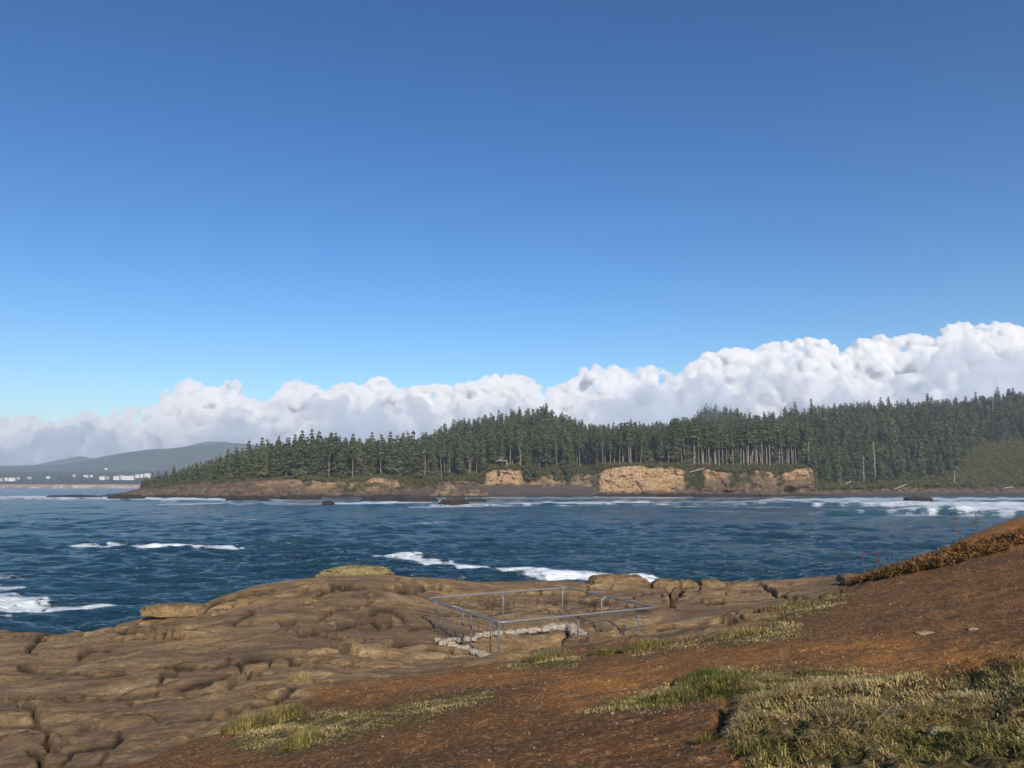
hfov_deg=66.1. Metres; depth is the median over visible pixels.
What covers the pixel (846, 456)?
spruce tree
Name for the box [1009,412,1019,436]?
spruce tree
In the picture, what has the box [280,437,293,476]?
spruce tree
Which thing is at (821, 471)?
spruce tree
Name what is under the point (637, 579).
outcrop
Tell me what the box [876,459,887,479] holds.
spruce tree
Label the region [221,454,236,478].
spruce tree
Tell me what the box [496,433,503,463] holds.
spruce tree
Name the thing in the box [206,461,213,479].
spruce tree
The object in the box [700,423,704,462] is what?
spruce tree
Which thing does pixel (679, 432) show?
spruce tree
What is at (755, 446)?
spruce tree
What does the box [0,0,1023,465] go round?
sky
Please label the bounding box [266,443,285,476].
spruce tree
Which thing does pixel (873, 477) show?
spruce tree
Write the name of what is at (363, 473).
spruce tree
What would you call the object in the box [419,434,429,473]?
spruce tree
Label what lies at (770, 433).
spruce tree
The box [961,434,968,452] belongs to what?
spruce tree
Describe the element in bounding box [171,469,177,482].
spruce tree
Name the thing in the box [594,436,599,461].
spruce tree
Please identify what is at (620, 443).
spruce tree
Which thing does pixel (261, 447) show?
spruce tree
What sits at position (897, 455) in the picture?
spruce tree
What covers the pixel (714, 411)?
forest
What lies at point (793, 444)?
spruce tree
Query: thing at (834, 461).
spruce tree
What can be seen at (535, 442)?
spruce tree
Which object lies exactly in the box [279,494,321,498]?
sea rock
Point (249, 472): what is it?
spruce tree
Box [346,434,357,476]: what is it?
spruce tree
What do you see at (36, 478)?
treeline
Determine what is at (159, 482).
spruce tree
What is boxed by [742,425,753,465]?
spruce tree
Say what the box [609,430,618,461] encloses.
spruce tree
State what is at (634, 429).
spruce tree
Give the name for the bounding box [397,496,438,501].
sea rock
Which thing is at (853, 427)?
forest
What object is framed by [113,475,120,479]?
house
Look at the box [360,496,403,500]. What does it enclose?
sea rock
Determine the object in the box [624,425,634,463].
spruce tree
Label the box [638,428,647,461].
spruce tree
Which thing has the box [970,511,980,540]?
dried flower stalk
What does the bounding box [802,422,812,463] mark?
spruce tree
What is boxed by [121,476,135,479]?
house
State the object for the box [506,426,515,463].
spruce tree
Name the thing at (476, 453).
spruce tree
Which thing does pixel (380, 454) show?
spruce tree
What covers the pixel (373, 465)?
spruce tree
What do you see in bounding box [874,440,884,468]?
spruce tree
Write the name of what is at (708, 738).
grass tuft
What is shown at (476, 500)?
sea rock
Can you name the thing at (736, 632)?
grass tuft
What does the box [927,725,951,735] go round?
stone
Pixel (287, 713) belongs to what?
grass tuft
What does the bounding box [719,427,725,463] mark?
spruce tree
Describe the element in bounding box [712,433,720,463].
spruce tree
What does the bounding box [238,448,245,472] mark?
spruce tree
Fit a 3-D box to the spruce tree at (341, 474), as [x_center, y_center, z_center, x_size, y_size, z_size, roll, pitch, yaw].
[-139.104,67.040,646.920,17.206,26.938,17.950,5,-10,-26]
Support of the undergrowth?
on the ground at (158, 692)
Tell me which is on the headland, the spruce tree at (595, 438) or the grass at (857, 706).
the spruce tree at (595, 438)
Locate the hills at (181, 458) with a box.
[0,443,265,471]
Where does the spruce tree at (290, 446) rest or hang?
on the headland
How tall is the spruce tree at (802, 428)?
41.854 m
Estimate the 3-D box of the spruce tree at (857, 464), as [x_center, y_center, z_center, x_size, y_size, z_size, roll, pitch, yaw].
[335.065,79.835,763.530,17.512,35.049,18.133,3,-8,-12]
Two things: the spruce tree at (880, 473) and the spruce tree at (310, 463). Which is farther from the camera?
the spruce tree at (880, 473)
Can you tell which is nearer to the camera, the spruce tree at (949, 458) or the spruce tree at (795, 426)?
the spruce tree at (795, 426)
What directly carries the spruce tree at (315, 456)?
on the headland
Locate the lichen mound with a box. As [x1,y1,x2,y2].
[313,565,394,576]
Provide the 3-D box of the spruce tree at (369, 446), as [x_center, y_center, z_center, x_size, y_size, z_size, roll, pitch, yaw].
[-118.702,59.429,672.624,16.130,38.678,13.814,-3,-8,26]
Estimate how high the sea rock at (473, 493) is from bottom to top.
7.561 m
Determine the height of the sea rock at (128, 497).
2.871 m
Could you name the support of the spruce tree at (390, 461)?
on the headland
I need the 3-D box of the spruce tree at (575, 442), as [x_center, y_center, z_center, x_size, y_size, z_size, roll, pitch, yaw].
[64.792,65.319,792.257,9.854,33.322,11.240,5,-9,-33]
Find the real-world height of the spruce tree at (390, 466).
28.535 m
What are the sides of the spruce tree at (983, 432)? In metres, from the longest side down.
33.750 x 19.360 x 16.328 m
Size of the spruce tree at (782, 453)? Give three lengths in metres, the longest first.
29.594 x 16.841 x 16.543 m
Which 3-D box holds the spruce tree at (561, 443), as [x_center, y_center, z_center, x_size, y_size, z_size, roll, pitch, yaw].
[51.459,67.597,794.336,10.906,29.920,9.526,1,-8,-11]
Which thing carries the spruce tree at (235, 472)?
on the headland
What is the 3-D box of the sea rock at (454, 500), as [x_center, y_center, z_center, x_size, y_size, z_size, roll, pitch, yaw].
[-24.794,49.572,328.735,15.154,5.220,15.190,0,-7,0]
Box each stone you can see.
[876,707,903,717]
[914,631,934,634]
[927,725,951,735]
[966,627,977,630]
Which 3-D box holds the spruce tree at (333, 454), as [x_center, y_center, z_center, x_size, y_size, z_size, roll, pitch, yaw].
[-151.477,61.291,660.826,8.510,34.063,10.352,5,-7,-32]
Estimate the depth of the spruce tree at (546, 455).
779.66 m
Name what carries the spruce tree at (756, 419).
on the headland
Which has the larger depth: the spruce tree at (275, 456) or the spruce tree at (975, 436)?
the spruce tree at (975, 436)
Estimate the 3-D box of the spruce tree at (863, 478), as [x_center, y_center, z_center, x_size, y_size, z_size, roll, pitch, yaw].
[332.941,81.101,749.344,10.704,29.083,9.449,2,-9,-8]
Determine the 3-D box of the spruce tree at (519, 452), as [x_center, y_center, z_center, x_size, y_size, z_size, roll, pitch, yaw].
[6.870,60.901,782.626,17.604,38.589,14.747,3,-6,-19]
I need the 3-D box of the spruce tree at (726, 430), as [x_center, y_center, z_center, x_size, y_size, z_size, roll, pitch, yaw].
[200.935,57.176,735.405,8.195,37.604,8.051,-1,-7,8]
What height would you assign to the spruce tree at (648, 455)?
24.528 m
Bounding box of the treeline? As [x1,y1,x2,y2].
[0,470,178,483]
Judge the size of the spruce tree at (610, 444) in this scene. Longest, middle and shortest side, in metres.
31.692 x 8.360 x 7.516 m
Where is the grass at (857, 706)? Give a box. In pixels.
[226,523,1023,767]
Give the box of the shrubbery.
[147,434,1023,490]
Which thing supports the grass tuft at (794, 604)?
on the ground at (158, 692)
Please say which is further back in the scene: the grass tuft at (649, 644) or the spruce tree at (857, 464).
the spruce tree at (857, 464)
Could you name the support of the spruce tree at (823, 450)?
on the headland
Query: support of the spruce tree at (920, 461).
on the headland
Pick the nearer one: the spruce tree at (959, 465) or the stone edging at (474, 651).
the stone edging at (474, 651)
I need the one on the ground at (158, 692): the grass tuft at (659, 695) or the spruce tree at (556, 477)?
the grass tuft at (659, 695)
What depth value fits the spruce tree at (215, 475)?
649.23 m
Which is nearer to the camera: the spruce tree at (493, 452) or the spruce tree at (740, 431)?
the spruce tree at (740, 431)
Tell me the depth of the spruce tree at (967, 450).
888.31 m
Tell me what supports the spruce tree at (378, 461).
on the headland
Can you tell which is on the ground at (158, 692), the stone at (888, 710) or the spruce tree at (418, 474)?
the stone at (888, 710)
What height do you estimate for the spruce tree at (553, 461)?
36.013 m
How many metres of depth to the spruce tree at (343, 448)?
656.01 m
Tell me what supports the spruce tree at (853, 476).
on the headland
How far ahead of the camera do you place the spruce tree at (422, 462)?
719.59 m
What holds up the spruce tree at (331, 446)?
on the headland
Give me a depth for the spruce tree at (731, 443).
733.23 m
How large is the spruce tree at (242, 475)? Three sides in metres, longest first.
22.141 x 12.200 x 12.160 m
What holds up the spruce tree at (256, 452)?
on the headland
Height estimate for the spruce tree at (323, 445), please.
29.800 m
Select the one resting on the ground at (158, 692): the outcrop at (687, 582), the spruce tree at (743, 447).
the outcrop at (687, 582)
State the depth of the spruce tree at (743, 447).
737.32 m
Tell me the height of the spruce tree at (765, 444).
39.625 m
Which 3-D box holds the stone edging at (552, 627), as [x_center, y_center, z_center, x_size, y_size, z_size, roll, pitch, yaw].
[0.221,9.291,29.374,5.153,0.370,3.204,0,-7,0]
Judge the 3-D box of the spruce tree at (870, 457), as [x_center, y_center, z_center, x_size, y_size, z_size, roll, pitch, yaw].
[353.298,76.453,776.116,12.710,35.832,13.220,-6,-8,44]
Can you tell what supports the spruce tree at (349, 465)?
on the headland
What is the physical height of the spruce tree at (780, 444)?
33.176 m
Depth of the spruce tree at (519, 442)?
764.61 m
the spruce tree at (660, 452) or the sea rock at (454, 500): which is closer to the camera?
the sea rock at (454, 500)
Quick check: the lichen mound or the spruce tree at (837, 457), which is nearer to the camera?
the lichen mound
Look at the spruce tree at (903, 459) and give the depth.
788.03 m
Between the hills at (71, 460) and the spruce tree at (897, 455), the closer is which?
the spruce tree at (897, 455)
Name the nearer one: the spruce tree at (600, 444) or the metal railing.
the metal railing
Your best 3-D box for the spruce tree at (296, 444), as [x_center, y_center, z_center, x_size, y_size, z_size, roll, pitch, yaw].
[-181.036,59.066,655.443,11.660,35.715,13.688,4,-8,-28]
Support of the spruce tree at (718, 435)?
on the headland
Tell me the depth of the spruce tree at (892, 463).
781.23 m
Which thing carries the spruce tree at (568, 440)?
on the headland
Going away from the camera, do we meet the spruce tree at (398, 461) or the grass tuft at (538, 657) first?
the grass tuft at (538, 657)
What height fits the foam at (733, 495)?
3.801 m
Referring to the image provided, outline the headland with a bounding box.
[100,421,1023,497]
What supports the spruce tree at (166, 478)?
on the headland
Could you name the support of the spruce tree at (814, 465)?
on the headland
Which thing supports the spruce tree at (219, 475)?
on the headland
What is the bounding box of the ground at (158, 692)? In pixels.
[0,516,1023,767]
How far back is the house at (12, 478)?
3375.93 m
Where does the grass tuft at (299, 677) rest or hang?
on the ground at (158, 692)
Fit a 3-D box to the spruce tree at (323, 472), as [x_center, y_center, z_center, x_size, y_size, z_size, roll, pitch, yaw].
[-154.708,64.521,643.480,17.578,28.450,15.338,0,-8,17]
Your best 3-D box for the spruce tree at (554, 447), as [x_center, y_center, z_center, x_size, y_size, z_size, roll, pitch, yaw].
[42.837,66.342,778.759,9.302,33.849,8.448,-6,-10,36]
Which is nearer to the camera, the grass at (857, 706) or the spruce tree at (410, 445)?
the grass at (857, 706)
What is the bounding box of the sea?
[0,488,1023,633]
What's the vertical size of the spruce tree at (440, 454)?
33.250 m
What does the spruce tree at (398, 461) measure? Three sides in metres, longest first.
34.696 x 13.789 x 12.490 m
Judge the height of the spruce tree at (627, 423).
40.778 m
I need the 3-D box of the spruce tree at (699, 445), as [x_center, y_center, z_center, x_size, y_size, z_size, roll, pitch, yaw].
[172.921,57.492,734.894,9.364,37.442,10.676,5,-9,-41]
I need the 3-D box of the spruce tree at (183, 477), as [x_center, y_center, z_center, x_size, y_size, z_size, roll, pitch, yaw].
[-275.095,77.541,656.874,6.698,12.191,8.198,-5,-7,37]
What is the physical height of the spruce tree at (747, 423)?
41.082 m
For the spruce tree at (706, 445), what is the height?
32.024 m
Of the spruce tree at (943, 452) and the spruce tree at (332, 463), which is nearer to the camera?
the spruce tree at (332, 463)
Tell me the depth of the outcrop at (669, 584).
40.49 m
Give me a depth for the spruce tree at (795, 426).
741.74 m
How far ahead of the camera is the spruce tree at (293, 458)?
637.17 m
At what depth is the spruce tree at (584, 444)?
786.41 m
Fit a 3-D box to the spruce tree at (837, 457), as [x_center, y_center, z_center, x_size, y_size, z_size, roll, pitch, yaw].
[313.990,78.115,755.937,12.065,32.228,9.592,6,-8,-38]
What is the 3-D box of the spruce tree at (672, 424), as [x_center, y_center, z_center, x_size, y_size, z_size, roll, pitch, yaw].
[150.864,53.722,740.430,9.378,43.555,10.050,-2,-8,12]
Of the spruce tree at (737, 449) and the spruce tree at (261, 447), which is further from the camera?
the spruce tree at (737, 449)
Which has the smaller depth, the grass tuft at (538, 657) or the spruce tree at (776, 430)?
the grass tuft at (538, 657)
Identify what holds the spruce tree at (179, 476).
on the headland
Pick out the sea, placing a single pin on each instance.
(76, 564)
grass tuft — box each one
[215,709,278,734]
[251,700,309,722]
[277,728,325,749]
[287,670,316,682]
[518,648,575,663]
[585,646,620,656]
[618,637,671,653]
[641,682,714,702]
[671,670,754,690]
[692,732,720,744]
[706,624,770,641]
[754,598,810,612]
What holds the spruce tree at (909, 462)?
on the headland
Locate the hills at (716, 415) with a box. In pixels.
[701,413,728,422]
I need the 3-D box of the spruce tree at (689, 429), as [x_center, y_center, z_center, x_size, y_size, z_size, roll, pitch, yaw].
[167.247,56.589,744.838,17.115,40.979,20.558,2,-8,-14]
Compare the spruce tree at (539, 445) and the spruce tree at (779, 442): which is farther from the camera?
the spruce tree at (539, 445)
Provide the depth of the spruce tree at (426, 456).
725.80 m
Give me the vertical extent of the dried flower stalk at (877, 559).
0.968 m
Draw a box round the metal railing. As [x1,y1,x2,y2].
[427,587,653,653]
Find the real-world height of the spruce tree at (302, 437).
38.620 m
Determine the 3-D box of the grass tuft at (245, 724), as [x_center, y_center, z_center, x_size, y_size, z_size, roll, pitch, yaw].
[-4.389,5.567,12.983,1.124,0.506,0.908,0,-7,0]
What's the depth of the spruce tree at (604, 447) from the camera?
752.84 m
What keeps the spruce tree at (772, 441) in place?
on the headland
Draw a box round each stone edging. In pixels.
[434,637,491,656]
[446,622,587,642]
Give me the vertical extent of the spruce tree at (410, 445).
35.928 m
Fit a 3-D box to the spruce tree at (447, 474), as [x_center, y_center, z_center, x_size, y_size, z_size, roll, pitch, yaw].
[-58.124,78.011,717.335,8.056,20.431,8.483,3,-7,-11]
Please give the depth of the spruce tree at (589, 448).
774.74 m
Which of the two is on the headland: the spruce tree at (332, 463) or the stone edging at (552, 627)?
the spruce tree at (332, 463)
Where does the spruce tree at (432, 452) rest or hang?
on the headland
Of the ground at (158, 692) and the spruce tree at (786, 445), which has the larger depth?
the spruce tree at (786, 445)
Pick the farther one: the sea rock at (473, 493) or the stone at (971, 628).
the sea rock at (473, 493)
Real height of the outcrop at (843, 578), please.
0.421 m
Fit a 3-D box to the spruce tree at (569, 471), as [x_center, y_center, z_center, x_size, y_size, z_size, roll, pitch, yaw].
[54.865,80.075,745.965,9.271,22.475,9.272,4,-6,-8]
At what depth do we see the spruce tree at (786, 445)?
738.82 m
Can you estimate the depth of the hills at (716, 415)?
2041.44 m
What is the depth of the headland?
701.17 m
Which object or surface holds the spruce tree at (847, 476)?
on the headland
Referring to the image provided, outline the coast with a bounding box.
[0,471,172,487]
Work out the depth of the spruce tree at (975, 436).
971.50 m
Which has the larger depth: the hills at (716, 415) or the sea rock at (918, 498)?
the hills at (716, 415)
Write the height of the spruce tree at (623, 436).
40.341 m
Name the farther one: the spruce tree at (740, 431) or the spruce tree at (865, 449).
the spruce tree at (865, 449)
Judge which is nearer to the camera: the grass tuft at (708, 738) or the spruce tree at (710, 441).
the grass tuft at (708, 738)
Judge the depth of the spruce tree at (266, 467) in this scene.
638.37 m
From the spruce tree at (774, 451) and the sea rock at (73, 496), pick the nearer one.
the sea rock at (73, 496)
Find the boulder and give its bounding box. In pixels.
[210,609,227,615]
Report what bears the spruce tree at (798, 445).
on the headland
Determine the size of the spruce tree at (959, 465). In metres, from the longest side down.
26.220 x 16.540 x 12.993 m
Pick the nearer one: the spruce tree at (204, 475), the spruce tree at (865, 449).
the spruce tree at (204, 475)
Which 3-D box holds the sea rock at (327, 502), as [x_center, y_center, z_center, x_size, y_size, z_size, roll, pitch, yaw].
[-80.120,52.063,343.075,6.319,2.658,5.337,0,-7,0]
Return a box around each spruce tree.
[157,474,162,485]
[164,469,168,482]
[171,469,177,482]
[178,469,181,481]
[180,470,185,481]
[183,469,191,481]
[190,463,198,480]
[198,464,209,480]
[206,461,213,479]
[212,459,220,478]
[215,455,225,479]
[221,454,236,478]
[222,449,230,473]
[229,447,241,478]
[235,456,247,478]
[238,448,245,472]
[244,445,256,477]
[246,448,263,477]
[256,437,267,475]
[260,444,271,475]
[262,452,271,476]
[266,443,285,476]
[272,441,281,470]
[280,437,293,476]
[281,438,291,472]
[289,434,299,472]
[289,439,297,473]
[292,439,311,476]
[297,430,307,466]
[304,445,316,474]
[307,440,316,466]
[311,441,322,474]
[315,446,331,476]
[320,442,326,471]
[326,432,335,472]
[328,438,335,472]
[329,432,340,474]
[332,441,346,472]
[332,449,349,477]
[344,450,356,476]
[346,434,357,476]
[351,442,368,476]
[359,452,371,476]
[364,432,381,471]
[365,442,377,474]
[375,434,385,468]
[377,439,385,473]
[382,431,399,474]
[382,448,394,473]
[391,435,404,473]
[394,439,404,475]
[401,442,416,476]
[405,437,415,469]
[412,446,425,477]
[416,445,425,472]
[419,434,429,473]
[422,450,430,473]
[427,437,439,473]
[428,453,438,476]
[437,442,443,475]
[441,441,447,471]
[444,459,451,480]
[445,434,455,471]
[446,444,453,469]
[454,437,469,474]
[465,442,472,473]
[473,441,481,472]
[477,442,487,470]
[479,436,486,455]
[487,429,500,463]
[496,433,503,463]
[497,431,507,464]
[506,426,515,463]
[512,426,524,463]
[514,432,523,464]
[522,434,531,464]
[523,450,532,483]
[532,435,538,464]
[532,458,540,481]
[535,435,542,467]
[539,430,551,466]
[545,431,560,465]
[551,434,559,465]
[554,461,560,480]
[559,437,566,454]
[559,442,567,466]
[565,432,574,464]
[565,440,578,468]
[565,457,573,479]
[572,433,580,448]
[576,436,583,466]
[581,432,588,461]
[585,437,592,450]
[591,425,598,463]
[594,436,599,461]
[597,429,605,463]
[603,433,608,462]
[606,432,612,462]
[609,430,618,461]
[616,429,624,462]
[617,422,626,462]
[623,421,634,461]
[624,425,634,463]
[632,423,639,461]
[637,428,645,462]
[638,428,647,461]
[642,441,656,463]
[649,433,656,459]
[652,425,665,462]
[663,432,671,463]
[667,418,685,461]
[668,419,675,462]
[674,422,685,461]
[679,421,688,460]
[681,422,696,463]
[681,441,695,464]
[686,418,702,463]
[689,442,699,462]
[695,426,702,463]
[698,428,704,463]
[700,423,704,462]
[701,424,715,463]
[703,432,709,463]
[709,421,717,462]
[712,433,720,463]
[715,420,722,464]
[717,425,734,463]
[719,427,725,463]
[723,425,729,461]
[725,430,735,464]
[730,423,741,463]
[735,423,746,464]
[739,432,746,462]
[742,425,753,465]
[744,421,750,461]
[746,443,752,462]
[747,421,759,462]
[751,423,760,463]
[751,434,758,459]
[755,417,761,463]
[757,420,768,464]
[761,423,769,463]
[764,420,776,465]
[767,420,783,461]
[768,426,778,463]
[772,419,783,463]
[772,446,787,463]
[776,429,785,463]
[777,430,783,462]
[783,421,793,462]
[784,431,789,462]
[787,420,800,463]
[787,430,794,464]
[790,427,799,462]
[792,421,801,461]
[795,431,802,463]
[798,435,810,463]
[799,421,807,456]
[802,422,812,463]
[809,449,818,473]
[817,458,823,482]
[818,445,826,474]
[832,449,837,476]
[833,449,843,476]
[834,463,846,482]
[842,453,852,478]
[843,465,851,483]
[850,464,858,483]
[854,450,867,480]
[858,454,867,482]
[861,439,869,471]
[864,444,877,475]
[867,459,876,482]
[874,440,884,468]
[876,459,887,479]
[877,457,884,479]
[888,442,899,475]
[893,449,905,473]
[895,446,906,471]
[904,456,912,475]
[913,444,929,475]
[923,442,936,472]
[929,454,938,474]
[940,441,947,468]
[945,440,957,469]
[953,447,963,468]
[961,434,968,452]
[964,440,972,455]
[971,424,984,444]
[978,418,987,440]
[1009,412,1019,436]
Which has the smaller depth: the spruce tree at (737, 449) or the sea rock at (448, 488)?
the sea rock at (448, 488)
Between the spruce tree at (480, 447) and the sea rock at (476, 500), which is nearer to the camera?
the sea rock at (476, 500)
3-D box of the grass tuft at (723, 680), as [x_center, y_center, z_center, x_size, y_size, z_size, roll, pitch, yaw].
[2.572,3.849,10.090,1.156,0.453,0.839,0,-7,0]
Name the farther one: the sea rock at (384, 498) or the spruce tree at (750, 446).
the spruce tree at (750, 446)
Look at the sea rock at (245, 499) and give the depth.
422.65 m
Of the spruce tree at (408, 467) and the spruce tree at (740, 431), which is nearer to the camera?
the spruce tree at (408, 467)
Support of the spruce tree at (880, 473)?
on the headland
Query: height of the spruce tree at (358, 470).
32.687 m
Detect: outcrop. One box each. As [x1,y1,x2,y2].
[588,573,649,584]
[651,578,679,592]
[678,578,698,591]
[696,579,726,588]
[726,581,758,586]
[835,573,859,584]
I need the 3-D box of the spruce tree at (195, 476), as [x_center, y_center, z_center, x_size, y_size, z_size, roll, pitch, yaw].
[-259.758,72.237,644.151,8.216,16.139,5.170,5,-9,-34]
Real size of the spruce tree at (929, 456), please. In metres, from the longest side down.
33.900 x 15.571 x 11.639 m
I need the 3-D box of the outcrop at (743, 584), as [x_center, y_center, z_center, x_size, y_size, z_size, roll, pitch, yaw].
[11.983,10.705,40.950,2.069,0.882,1.442,0,-7,0]
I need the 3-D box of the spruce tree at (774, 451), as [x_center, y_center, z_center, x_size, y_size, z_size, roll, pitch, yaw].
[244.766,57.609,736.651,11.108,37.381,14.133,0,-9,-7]
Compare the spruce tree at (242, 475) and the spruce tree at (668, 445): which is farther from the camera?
the spruce tree at (668, 445)
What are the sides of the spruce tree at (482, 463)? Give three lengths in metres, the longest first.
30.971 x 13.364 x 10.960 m
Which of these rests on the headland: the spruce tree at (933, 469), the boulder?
the spruce tree at (933, 469)
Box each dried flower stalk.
[872,551,881,567]
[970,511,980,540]
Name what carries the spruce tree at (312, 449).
on the headland
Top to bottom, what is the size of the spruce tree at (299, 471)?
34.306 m
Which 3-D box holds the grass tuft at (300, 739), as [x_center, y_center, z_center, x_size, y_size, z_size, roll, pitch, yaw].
[-2.905,4.881,10.865,0.694,0.316,0.547,-3,-8,21]
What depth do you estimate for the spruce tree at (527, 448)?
779.30 m
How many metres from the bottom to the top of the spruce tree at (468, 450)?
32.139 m
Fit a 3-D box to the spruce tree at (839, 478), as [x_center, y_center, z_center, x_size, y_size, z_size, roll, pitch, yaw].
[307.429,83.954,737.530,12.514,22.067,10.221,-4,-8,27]
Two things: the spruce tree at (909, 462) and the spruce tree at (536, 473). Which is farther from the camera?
the spruce tree at (909, 462)
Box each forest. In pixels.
[140,387,1023,487]
[648,391,1023,426]
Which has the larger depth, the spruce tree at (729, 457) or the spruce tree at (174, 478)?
the spruce tree at (729, 457)
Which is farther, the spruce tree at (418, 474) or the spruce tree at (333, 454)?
the spruce tree at (418, 474)
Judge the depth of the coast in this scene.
3444.39 m
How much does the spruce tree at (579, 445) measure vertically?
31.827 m
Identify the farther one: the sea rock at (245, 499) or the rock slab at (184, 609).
the sea rock at (245, 499)
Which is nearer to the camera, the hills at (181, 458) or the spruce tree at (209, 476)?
the spruce tree at (209, 476)
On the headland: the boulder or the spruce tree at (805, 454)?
the spruce tree at (805, 454)
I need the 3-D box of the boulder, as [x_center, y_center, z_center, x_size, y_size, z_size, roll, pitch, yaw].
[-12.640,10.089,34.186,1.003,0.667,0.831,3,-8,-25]
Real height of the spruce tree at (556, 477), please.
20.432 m
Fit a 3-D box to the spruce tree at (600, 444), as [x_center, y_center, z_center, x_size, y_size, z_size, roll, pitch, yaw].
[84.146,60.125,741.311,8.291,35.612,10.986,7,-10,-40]
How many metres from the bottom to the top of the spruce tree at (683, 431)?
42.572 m
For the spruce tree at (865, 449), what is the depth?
798.28 m
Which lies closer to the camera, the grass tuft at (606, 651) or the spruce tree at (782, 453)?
the grass tuft at (606, 651)
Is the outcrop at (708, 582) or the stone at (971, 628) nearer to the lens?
the stone at (971, 628)
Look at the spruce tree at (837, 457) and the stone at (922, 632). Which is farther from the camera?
the spruce tree at (837, 457)
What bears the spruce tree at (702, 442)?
on the headland
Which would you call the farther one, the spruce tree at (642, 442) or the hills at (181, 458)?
the hills at (181, 458)
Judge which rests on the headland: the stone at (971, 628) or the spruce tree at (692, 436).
the spruce tree at (692, 436)
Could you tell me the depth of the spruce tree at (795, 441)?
735.98 m
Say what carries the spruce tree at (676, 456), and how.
on the headland
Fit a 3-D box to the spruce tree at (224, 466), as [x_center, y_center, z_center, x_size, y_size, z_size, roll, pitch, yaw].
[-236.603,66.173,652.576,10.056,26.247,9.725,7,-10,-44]
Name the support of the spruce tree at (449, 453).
on the headland
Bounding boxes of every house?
[8,477,16,480]
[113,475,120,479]
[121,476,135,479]
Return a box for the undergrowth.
[846,526,1023,586]
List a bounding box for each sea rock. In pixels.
[46,495,101,496]
[107,495,145,498]
[225,497,270,500]
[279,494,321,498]
[321,500,334,504]
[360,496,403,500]
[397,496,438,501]
[427,480,464,496]
[438,497,469,504]
[462,489,491,496]
[467,498,485,501]
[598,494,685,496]
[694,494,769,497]
[903,496,932,500]
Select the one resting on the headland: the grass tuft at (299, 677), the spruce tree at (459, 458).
the spruce tree at (459, 458)
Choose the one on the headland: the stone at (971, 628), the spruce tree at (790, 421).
the spruce tree at (790, 421)
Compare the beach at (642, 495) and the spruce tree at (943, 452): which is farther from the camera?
the spruce tree at (943, 452)
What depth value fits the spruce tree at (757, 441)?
736.18 m
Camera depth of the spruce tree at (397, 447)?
701.52 m
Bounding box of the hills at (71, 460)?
[0,441,228,466]
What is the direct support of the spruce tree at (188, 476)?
on the headland
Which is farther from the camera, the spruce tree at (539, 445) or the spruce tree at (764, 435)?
the spruce tree at (539, 445)
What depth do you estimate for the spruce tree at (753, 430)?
737.43 m
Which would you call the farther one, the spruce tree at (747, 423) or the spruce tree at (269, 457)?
the spruce tree at (747, 423)
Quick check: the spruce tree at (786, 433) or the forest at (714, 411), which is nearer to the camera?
the spruce tree at (786, 433)
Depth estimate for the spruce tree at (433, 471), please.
720.18 m
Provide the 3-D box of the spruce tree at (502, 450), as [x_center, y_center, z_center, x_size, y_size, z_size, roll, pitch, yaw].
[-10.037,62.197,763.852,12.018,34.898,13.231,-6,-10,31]
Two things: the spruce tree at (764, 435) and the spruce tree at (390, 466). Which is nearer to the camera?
the spruce tree at (390, 466)
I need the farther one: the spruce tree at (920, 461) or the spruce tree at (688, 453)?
the spruce tree at (920, 461)
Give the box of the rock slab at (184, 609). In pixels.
[139,602,209,616]
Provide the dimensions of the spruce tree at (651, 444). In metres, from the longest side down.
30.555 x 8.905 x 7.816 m
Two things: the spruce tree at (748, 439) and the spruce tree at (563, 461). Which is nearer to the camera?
the spruce tree at (748, 439)
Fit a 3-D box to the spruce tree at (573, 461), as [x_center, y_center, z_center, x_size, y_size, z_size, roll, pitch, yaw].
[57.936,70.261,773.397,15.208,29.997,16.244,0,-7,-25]
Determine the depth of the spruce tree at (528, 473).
739.86 m
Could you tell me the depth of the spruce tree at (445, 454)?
745.11 m
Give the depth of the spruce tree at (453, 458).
758.40 m
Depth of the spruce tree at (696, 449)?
736.29 m
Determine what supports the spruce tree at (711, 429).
on the headland

